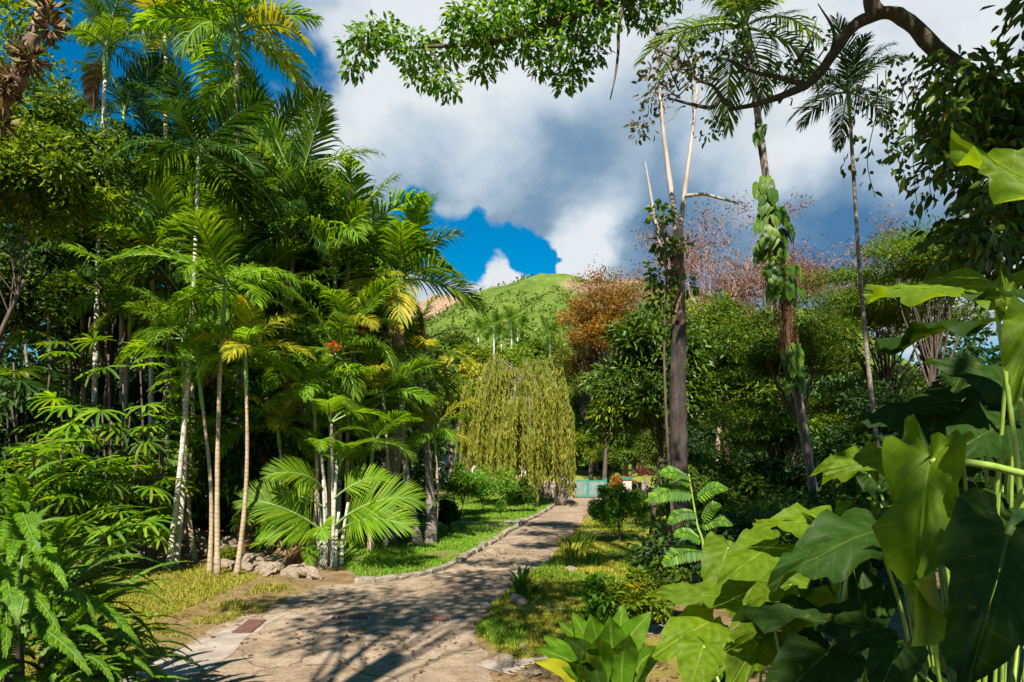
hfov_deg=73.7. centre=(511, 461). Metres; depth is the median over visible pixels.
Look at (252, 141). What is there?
palm tree
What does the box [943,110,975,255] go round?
hanging vine
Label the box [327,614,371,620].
drain cover
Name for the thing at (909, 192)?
hanging vine
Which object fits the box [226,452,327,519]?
bush
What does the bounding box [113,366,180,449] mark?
bush
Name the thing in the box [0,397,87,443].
bush
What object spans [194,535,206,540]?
rock
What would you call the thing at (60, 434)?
fan palm
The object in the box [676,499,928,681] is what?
elephant ear
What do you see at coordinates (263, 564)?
rock
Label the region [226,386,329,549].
palm tree
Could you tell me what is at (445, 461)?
shed
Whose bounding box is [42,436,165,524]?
bush
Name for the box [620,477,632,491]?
gate pillar
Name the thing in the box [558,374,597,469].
valley tree
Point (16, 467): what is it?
bush
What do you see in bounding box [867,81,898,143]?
hanging vine
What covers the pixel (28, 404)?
bush
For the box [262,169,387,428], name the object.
palm tree
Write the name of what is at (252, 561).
rock
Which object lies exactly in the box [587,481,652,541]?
shrub
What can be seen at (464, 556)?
kerb
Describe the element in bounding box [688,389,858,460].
bush
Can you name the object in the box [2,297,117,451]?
fan palm
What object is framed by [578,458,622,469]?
bush
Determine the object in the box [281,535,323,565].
withered palm
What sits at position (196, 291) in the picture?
palm tree
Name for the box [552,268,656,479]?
rusty tree
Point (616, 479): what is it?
shrub
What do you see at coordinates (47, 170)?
broadleaf tree
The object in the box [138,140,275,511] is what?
palm tree
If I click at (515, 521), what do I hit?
side path
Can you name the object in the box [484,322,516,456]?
royal palm
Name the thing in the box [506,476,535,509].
shrub
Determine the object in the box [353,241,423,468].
palm tree
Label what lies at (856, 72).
palm tree
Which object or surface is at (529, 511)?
lawn grass
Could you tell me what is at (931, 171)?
hanging vine
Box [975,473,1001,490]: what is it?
bush
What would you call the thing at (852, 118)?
hanging vine
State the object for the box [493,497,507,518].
shrub
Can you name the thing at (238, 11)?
palm tree
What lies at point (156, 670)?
giant fern
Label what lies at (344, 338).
palm tree
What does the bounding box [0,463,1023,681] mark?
ground
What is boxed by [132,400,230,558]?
palm tree
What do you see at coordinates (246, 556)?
rock
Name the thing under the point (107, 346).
palm tree
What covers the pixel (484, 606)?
slab path
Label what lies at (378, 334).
palm tree
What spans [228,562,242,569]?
rock
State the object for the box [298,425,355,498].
bush
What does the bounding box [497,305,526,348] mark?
royal palm
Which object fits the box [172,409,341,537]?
bush
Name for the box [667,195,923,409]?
bare tree
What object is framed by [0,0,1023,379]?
sky
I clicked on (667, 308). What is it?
climbing vine
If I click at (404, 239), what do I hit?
palm tree
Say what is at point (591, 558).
grass tuft
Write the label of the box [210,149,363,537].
palm tree
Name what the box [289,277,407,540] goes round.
palm tree
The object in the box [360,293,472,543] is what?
palm tree
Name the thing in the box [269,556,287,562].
rock
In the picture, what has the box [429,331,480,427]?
valley tree
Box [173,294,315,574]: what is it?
palm tree
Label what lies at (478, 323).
royal palm
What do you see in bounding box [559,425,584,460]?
bush
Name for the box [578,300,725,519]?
mango tree
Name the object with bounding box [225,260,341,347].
palm tree
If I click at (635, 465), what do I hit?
valley tree
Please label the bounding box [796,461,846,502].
bush
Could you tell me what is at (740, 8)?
palm tree
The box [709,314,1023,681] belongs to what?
elephant ear
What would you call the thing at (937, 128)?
hanging vine
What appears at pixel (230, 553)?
shrub
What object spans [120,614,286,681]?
path edge
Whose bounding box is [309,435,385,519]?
bush
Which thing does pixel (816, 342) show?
feathery tree
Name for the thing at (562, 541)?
grass tuft
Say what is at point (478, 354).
valley tree
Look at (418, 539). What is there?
palm tree
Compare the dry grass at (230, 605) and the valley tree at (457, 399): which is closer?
the dry grass at (230, 605)
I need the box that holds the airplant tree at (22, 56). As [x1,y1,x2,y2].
[0,0,74,138]
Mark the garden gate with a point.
(587, 487)
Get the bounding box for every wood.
[0,310,1023,491]
[411,417,825,469]
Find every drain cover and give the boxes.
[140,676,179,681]
[227,619,272,634]
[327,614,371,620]
[408,616,459,621]
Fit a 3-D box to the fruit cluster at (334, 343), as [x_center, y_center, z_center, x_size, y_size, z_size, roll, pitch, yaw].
[-4.133,-2.644,15.795,0.384,0.354,0.401,0,0,0]
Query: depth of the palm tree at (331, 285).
19.17 m
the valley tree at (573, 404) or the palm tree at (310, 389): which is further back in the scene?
the valley tree at (573, 404)
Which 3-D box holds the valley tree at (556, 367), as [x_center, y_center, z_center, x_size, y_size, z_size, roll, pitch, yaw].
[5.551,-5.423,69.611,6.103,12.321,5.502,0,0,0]
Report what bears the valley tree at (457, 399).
on the ground at (332, 575)
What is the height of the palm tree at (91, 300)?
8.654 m
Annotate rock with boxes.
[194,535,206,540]
[199,540,213,546]
[200,531,208,537]
[202,548,213,553]
[220,536,236,545]
[221,559,234,566]
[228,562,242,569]
[241,562,252,569]
[242,553,251,560]
[246,558,257,564]
[250,555,263,561]
[254,566,260,571]
[260,566,279,573]
[261,561,272,566]
[263,571,273,575]
[264,556,275,561]
[264,564,277,573]
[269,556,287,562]
[272,561,284,572]
[280,568,287,575]
[285,569,295,576]
[286,564,304,568]
[296,571,308,576]
[304,566,317,571]
[306,569,319,578]
[309,572,323,578]
[314,562,323,569]
[483,548,496,556]
[496,653,513,666]
[499,549,506,553]
[510,593,527,604]
[522,667,541,676]
[565,566,575,571]
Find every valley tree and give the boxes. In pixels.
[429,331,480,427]
[429,371,478,478]
[431,348,487,454]
[453,338,495,471]
[487,345,521,373]
[489,341,551,382]
[514,334,569,363]
[538,349,587,403]
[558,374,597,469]
[572,405,616,471]
[618,426,669,469]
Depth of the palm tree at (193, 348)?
14.06 m
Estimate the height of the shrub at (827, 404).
6.152 m
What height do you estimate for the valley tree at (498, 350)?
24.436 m
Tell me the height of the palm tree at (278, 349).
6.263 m
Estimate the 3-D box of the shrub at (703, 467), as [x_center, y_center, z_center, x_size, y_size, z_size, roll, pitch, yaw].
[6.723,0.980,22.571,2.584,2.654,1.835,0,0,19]
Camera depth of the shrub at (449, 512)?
21.91 m
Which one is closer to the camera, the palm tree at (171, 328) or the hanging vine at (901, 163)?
the hanging vine at (901, 163)
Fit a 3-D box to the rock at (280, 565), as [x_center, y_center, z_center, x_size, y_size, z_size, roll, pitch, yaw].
[-4.910,2.215,14.228,0.304,0.274,0.363,0,0,4]
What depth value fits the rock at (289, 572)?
13.66 m
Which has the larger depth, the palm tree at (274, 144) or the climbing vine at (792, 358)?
the palm tree at (274, 144)
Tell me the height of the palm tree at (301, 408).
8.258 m
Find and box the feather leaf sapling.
[648,465,733,623]
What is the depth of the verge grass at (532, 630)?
11.16 m
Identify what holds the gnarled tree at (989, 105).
on the ground at (332, 575)
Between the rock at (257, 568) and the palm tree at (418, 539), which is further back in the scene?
the palm tree at (418, 539)
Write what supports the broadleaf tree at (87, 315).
on the ground at (332, 575)
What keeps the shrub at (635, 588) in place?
on the ground at (332, 575)
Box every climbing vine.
[633,198,698,536]
[752,122,818,504]
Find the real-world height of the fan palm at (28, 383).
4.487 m
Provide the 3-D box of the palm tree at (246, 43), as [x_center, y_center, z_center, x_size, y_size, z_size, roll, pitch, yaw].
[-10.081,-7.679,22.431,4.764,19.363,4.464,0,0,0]
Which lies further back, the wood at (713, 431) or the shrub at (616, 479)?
the wood at (713, 431)
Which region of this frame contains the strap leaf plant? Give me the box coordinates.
[533,604,657,681]
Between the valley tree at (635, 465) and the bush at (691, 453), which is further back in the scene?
the valley tree at (635, 465)
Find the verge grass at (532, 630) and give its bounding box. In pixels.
[476,495,693,659]
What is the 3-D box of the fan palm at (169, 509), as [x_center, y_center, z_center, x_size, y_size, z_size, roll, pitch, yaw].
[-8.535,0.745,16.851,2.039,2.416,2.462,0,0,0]
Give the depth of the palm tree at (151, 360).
18.87 m
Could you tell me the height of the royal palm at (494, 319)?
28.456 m
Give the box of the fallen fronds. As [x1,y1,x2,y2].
[230,523,295,548]
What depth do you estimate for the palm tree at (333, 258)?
17.40 m
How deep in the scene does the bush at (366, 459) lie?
20.18 m
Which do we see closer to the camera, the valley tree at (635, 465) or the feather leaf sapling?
the feather leaf sapling
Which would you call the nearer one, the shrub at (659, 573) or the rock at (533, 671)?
the rock at (533, 671)
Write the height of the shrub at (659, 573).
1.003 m
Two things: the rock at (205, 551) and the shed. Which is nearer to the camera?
the rock at (205, 551)
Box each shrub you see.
[221,544,236,559]
[434,461,487,513]
[438,496,462,531]
[440,465,520,512]
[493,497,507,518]
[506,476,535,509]
[577,571,617,621]
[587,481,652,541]
[599,564,675,622]
[608,473,634,488]
[629,539,668,568]
[635,458,655,480]
[640,555,694,624]
[688,452,746,498]
[739,455,818,502]
[796,378,933,491]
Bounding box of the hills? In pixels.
[53,273,927,442]
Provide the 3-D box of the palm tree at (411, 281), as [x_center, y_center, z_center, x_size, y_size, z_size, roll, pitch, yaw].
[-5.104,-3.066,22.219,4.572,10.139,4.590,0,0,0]
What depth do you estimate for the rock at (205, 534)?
17.40 m
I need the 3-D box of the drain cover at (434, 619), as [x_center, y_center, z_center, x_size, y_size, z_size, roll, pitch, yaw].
[-1.109,2.296,9.902,0.747,0.047,0.306,0,0,0]
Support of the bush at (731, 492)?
on the ground at (332, 575)
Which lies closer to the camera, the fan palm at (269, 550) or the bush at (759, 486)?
the fan palm at (269, 550)
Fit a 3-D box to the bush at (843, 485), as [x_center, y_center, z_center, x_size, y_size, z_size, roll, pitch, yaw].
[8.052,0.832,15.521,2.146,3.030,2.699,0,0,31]
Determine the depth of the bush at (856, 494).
14.43 m
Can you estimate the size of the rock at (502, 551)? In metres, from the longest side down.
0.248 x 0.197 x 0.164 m
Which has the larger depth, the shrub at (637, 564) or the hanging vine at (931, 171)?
the shrub at (637, 564)
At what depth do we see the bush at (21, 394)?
24.11 m
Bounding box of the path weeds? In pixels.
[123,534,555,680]
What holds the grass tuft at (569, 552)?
on the ground at (332, 575)
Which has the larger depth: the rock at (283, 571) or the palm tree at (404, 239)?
the palm tree at (404, 239)
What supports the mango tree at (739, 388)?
on the ground at (332, 575)
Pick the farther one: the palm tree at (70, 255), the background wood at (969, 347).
the background wood at (969, 347)
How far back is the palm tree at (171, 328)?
14.79 m
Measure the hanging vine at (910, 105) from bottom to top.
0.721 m
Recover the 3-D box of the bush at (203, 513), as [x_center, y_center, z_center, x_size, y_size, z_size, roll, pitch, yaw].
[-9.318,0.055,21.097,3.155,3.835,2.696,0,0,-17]
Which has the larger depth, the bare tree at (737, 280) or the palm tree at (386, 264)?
the bare tree at (737, 280)
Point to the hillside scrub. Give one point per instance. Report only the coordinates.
(525, 302)
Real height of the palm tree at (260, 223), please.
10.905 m
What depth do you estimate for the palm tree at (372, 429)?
16.35 m
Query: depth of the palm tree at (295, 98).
21.46 m
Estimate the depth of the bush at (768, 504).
11.90 m
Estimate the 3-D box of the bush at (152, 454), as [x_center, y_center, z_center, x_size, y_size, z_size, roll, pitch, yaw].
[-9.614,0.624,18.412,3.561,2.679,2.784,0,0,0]
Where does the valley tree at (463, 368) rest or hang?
on the ground at (332, 575)
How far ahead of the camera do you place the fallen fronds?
16.61 m
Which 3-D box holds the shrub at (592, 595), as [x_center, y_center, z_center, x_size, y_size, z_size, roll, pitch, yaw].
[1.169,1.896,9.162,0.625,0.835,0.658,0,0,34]
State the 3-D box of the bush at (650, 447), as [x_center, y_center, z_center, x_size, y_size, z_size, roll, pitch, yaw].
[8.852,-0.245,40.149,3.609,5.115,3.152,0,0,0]
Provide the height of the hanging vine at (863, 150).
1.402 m
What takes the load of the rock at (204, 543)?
on the ground at (332, 575)
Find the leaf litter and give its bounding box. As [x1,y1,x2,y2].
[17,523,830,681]
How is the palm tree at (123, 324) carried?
on the ground at (332, 575)
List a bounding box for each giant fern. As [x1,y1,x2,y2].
[0,459,186,681]
[0,542,210,681]
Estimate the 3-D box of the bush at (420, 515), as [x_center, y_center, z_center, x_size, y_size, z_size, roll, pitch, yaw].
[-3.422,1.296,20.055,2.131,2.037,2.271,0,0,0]
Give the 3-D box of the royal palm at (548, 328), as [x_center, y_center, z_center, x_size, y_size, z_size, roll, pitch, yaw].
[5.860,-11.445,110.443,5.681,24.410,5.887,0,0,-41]
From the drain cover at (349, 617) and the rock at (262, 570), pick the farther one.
the rock at (262, 570)
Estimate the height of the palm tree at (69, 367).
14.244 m
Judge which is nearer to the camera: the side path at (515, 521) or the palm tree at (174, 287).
the palm tree at (174, 287)
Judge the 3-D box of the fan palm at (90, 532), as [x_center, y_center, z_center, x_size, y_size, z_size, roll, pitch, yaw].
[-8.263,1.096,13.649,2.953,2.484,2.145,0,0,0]
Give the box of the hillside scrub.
[387,273,925,458]
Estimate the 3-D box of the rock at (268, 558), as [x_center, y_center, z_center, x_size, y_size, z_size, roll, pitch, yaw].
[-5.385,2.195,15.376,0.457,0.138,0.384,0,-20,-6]
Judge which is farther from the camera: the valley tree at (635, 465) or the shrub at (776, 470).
the valley tree at (635, 465)
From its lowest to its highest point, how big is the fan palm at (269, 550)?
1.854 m
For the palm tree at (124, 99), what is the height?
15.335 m
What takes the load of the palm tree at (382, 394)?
on the ground at (332, 575)
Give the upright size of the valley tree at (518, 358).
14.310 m
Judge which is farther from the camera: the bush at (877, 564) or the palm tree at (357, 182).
the palm tree at (357, 182)
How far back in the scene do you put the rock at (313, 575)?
13.29 m
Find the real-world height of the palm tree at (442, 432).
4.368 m
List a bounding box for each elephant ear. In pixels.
[644,502,837,681]
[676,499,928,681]
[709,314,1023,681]
[862,128,1023,519]
[872,414,1023,681]
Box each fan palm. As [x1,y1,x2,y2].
[0,362,86,540]
[0,439,132,565]
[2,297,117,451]
[17,455,185,574]
[27,331,181,568]
[95,342,208,566]
[133,446,208,538]
[226,475,295,554]
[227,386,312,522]
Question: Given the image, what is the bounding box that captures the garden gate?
[572,478,606,497]
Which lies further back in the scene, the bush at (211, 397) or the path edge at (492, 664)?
the bush at (211, 397)
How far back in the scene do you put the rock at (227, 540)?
16.43 m
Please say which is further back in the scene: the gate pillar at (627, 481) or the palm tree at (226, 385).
the gate pillar at (627, 481)
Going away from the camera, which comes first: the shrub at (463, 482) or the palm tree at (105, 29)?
the palm tree at (105, 29)
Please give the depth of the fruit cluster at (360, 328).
17.47 m
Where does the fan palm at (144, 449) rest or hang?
on the ground at (332, 575)
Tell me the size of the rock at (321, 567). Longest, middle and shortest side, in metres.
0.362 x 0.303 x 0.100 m
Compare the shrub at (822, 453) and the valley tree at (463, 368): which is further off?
the valley tree at (463, 368)
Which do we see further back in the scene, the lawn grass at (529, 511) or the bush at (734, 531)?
the lawn grass at (529, 511)
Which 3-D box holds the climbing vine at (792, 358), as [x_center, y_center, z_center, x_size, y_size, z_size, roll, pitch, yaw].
[5.753,-2.326,13.903,1.780,9.271,0.461,0,0,-8]
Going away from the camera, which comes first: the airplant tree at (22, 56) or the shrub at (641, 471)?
the airplant tree at (22, 56)
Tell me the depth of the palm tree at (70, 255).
19.61 m
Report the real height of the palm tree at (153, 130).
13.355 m
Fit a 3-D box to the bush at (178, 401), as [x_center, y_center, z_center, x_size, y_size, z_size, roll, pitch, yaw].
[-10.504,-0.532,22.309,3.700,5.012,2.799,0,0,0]
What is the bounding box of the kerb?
[354,503,555,583]
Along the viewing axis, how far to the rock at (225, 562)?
14.94 m
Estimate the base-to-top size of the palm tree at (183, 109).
10.731 m
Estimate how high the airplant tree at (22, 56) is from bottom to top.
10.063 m
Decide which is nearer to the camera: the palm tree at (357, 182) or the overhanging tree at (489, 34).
the overhanging tree at (489, 34)
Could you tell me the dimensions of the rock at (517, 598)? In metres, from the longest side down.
0.383 x 0.322 x 0.124 m
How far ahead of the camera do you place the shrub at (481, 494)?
30.30 m
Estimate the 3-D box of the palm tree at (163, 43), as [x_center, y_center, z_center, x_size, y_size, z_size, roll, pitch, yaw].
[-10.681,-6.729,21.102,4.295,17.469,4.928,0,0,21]
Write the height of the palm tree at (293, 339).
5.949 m
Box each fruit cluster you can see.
[325,340,341,354]
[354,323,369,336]
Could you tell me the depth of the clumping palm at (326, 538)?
14.56 m
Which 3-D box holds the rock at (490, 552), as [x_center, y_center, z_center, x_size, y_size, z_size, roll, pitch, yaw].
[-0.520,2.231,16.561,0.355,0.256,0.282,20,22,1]
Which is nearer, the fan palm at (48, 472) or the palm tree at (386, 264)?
the fan palm at (48, 472)
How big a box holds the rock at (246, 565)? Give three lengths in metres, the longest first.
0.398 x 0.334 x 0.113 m
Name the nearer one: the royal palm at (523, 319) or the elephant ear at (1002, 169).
the elephant ear at (1002, 169)
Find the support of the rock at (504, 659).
on the ground at (332, 575)
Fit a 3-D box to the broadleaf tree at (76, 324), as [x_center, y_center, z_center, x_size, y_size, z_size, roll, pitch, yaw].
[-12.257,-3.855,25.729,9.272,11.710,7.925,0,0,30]
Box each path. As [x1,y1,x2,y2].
[154,497,601,681]
[439,518,541,525]
[482,604,562,610]
[560,624,664,633]
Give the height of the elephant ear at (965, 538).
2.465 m
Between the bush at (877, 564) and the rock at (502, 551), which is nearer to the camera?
the bush at (877, 564)
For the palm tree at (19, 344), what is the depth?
22.60 m
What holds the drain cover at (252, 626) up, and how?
on the path edge at (225, 643)
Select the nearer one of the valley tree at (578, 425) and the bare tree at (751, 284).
the bare tree at (751, 284)
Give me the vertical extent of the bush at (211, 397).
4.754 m
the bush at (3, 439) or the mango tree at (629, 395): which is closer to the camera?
the bush at (3, 439)
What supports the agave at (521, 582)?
on the ground at (332, 575)
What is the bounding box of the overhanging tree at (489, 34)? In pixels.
[333,0,689,105]
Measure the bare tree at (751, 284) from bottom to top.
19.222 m
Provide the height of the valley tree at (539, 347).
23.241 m
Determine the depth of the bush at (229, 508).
17.75 m
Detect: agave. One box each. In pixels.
[498,563,542,596]
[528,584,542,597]
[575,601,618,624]
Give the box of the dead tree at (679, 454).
[623,1,738,546]
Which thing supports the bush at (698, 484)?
on the ground at (332, 575)
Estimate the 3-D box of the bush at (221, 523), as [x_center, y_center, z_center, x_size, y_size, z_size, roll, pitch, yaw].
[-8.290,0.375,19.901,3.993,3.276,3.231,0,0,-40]
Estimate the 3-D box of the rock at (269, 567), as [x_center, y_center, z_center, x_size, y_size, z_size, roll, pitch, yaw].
[-4.987,2.233,14.056,0.295,0.259,0.371,0,-1,17]
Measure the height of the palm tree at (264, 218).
11.020 m
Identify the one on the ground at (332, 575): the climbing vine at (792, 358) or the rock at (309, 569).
the rock at (309, 569)
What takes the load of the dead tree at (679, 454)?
on the ground at (332, 575)
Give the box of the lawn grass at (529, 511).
[143,493,554,576]
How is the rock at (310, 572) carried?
on the ground at (332, 575)
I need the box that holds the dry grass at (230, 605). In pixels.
[0,563,293,681]
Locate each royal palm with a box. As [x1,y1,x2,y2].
[465,316,490,456]
[477,308,509,358]
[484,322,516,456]
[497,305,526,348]
[504,316,532,340]
[529,314,564,356]
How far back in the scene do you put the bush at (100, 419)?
21.12 m
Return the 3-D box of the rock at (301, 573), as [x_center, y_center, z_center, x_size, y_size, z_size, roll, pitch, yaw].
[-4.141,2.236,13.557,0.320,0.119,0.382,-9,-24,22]
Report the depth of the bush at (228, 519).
20.49 m
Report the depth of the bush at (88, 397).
23.23 m
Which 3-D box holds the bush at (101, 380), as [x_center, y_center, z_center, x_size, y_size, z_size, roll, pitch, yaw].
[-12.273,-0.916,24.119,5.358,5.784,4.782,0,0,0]
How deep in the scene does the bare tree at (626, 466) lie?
47.24 m
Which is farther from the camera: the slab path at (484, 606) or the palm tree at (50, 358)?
the palm tree at (50, 358)
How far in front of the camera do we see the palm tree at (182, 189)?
19.15 m
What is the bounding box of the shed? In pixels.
[438,455,466,486]
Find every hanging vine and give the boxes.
[840,74,877,180]
[860,74,890,196]
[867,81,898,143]
[876,70,905,176]
[882,74,913,134]
[886,77,919,196]
[887,76,919,162]
[899,78,928,138]
[902,75,929,233]
[916,85,949,149]
[919,136,946,203]
[930,97,960,184]
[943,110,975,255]
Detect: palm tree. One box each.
[0,245,90,401]
[7,175,121,416]
[20,214,121,424]
[38,221,198,444]
[45,0,156,524]
[52,190,166,387]
[61,91,111,404]
[67,163,237,498]
[68,49,174,404]
[83,0,245,439]
[85,100,191,422]
[91,142,222,513]
[100,62,286,569]
[104,207,306,575]
[105,246,263,539]
[110,158,208,512]
[114,285,251,566]
[130,0,325,422]
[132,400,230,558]
[136,321,243,572]
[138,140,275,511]
[148,111,266,520]
[153,202,330,539]
[155,0,269,411]
[155,119,317,533]
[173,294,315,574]
[181,107,318,519]
[194,369,299,539]
[201,59,343,516]
[201,90,386,534]
[208,205,289,512]
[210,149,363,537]
[215,304,353,459]
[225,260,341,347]
[226,304,374,525]
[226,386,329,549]
[227,239,356,530]
[248,347,377,548]
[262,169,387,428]
[263,293,399,530]
[265,150,444,529]
[265,186,401,495]
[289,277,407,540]
[297,254,388,496]
[301,252,427,526]
[318,400,422,550]
[324,190,487,542]
[328,344,441,546]
[352,215,421,427]
[352,222,406,521]
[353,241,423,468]
[359,360,440,544]
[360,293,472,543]
[377,396,484,526]
[633,0,824,503]
[779,12,910,447]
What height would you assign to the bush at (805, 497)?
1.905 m
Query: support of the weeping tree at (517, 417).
on the ground at (332, 575)
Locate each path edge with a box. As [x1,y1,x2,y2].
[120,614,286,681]
[475,650,547,674]
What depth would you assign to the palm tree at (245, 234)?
16.69 m
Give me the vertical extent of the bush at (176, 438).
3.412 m
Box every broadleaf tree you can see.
[0,50,143,340]
[0,214,91,359]
[0,252,178,407]
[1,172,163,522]
[37,243,251,511]
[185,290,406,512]
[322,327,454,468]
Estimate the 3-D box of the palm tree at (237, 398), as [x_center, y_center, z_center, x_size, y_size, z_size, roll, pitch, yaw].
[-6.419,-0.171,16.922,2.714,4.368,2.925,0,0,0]
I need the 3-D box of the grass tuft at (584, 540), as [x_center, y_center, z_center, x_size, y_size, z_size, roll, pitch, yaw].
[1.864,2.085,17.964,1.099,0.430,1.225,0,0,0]
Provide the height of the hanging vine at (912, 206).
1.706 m
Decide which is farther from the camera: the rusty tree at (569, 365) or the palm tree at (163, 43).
the rusty tree at (569, 365)
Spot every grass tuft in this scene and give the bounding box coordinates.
[549,535,576,546]
[553,542,590,559]
[567,532,600,549]
[573,548,612,564]
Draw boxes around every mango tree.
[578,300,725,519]
[686,288,806,471]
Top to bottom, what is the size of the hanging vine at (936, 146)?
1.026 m
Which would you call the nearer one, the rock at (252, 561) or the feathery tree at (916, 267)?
the rock at (252, 561)
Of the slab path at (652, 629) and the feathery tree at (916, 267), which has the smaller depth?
the slab path at (652, 629)
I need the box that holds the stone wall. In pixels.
[533,481,576,497]
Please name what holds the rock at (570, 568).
on the ground at (332, 575)
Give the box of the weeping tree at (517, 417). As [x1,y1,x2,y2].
[453,351,577,505]
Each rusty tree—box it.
[548,328,615,479]
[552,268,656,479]
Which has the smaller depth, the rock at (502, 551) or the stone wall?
the rock at (502, 551)
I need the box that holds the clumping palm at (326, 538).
[231,392,427,566]
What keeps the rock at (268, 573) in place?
on the ground at (332, 575)
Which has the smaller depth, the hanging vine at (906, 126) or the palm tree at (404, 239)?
the hanging vine at (906, 126)
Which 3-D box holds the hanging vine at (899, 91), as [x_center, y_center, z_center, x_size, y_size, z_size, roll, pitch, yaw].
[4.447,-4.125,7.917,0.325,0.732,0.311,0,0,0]
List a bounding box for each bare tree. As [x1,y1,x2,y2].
[562,214,762,476]
[635,187,847,460]
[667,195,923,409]
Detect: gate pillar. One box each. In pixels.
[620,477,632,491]
[640,481,648,497]
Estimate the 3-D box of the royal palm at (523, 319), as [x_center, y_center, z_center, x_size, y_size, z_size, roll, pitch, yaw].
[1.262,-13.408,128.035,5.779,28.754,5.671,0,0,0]
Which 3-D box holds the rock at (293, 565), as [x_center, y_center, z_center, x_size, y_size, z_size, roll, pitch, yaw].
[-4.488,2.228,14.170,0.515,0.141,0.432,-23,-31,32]
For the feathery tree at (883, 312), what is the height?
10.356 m
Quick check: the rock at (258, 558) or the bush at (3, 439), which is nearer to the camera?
the rock at (258, 558)
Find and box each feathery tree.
[703,277,878,476]
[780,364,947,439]
[781,226,994,433]
[842,214,1004,403]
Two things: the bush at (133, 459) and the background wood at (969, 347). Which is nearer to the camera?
the bush at (133, 459)
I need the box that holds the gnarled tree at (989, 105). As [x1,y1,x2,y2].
[649,0,1023,313]
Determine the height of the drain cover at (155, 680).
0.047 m
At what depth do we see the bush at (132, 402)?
20.92 m
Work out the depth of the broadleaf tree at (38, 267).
17.80 m
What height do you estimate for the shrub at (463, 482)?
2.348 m
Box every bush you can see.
[0,390,32,397]
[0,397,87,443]
[0,426,11,444]
[0,435,77,510]
[1,395,65,433]
[20,420,153,533]
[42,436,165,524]
[63,386,118,416]
[71,352,234,424]
[73,413,133,453]
[98,393,154,449]
[100,436,207,510]
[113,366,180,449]
[145,371,230,434]
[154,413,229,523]
[172,403,234,524]
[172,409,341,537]
[172,418,234,526]
[172,422,231,527]
[188,377,235,521]
[193,425,278,520]
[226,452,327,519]
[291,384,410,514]
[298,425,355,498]
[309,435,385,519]
[312,425,385,495]
[358,471,425,539]
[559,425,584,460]
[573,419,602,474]
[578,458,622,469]
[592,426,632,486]
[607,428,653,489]
[621,508,795,580]
[631,424,669,493]
[649,461,748,524]
[663,426,720,467]
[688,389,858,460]
[714,486,742,513]
[721,470,794,515]
[723,484,840,520]
[728,493,828,585]
[773,504,895,587]
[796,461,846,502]
[815,431,882,510]
[839,479,892,573]
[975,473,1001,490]
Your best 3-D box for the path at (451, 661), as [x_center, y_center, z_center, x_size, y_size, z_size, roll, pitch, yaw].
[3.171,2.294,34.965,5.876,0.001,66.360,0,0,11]
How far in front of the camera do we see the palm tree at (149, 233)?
17.47 m

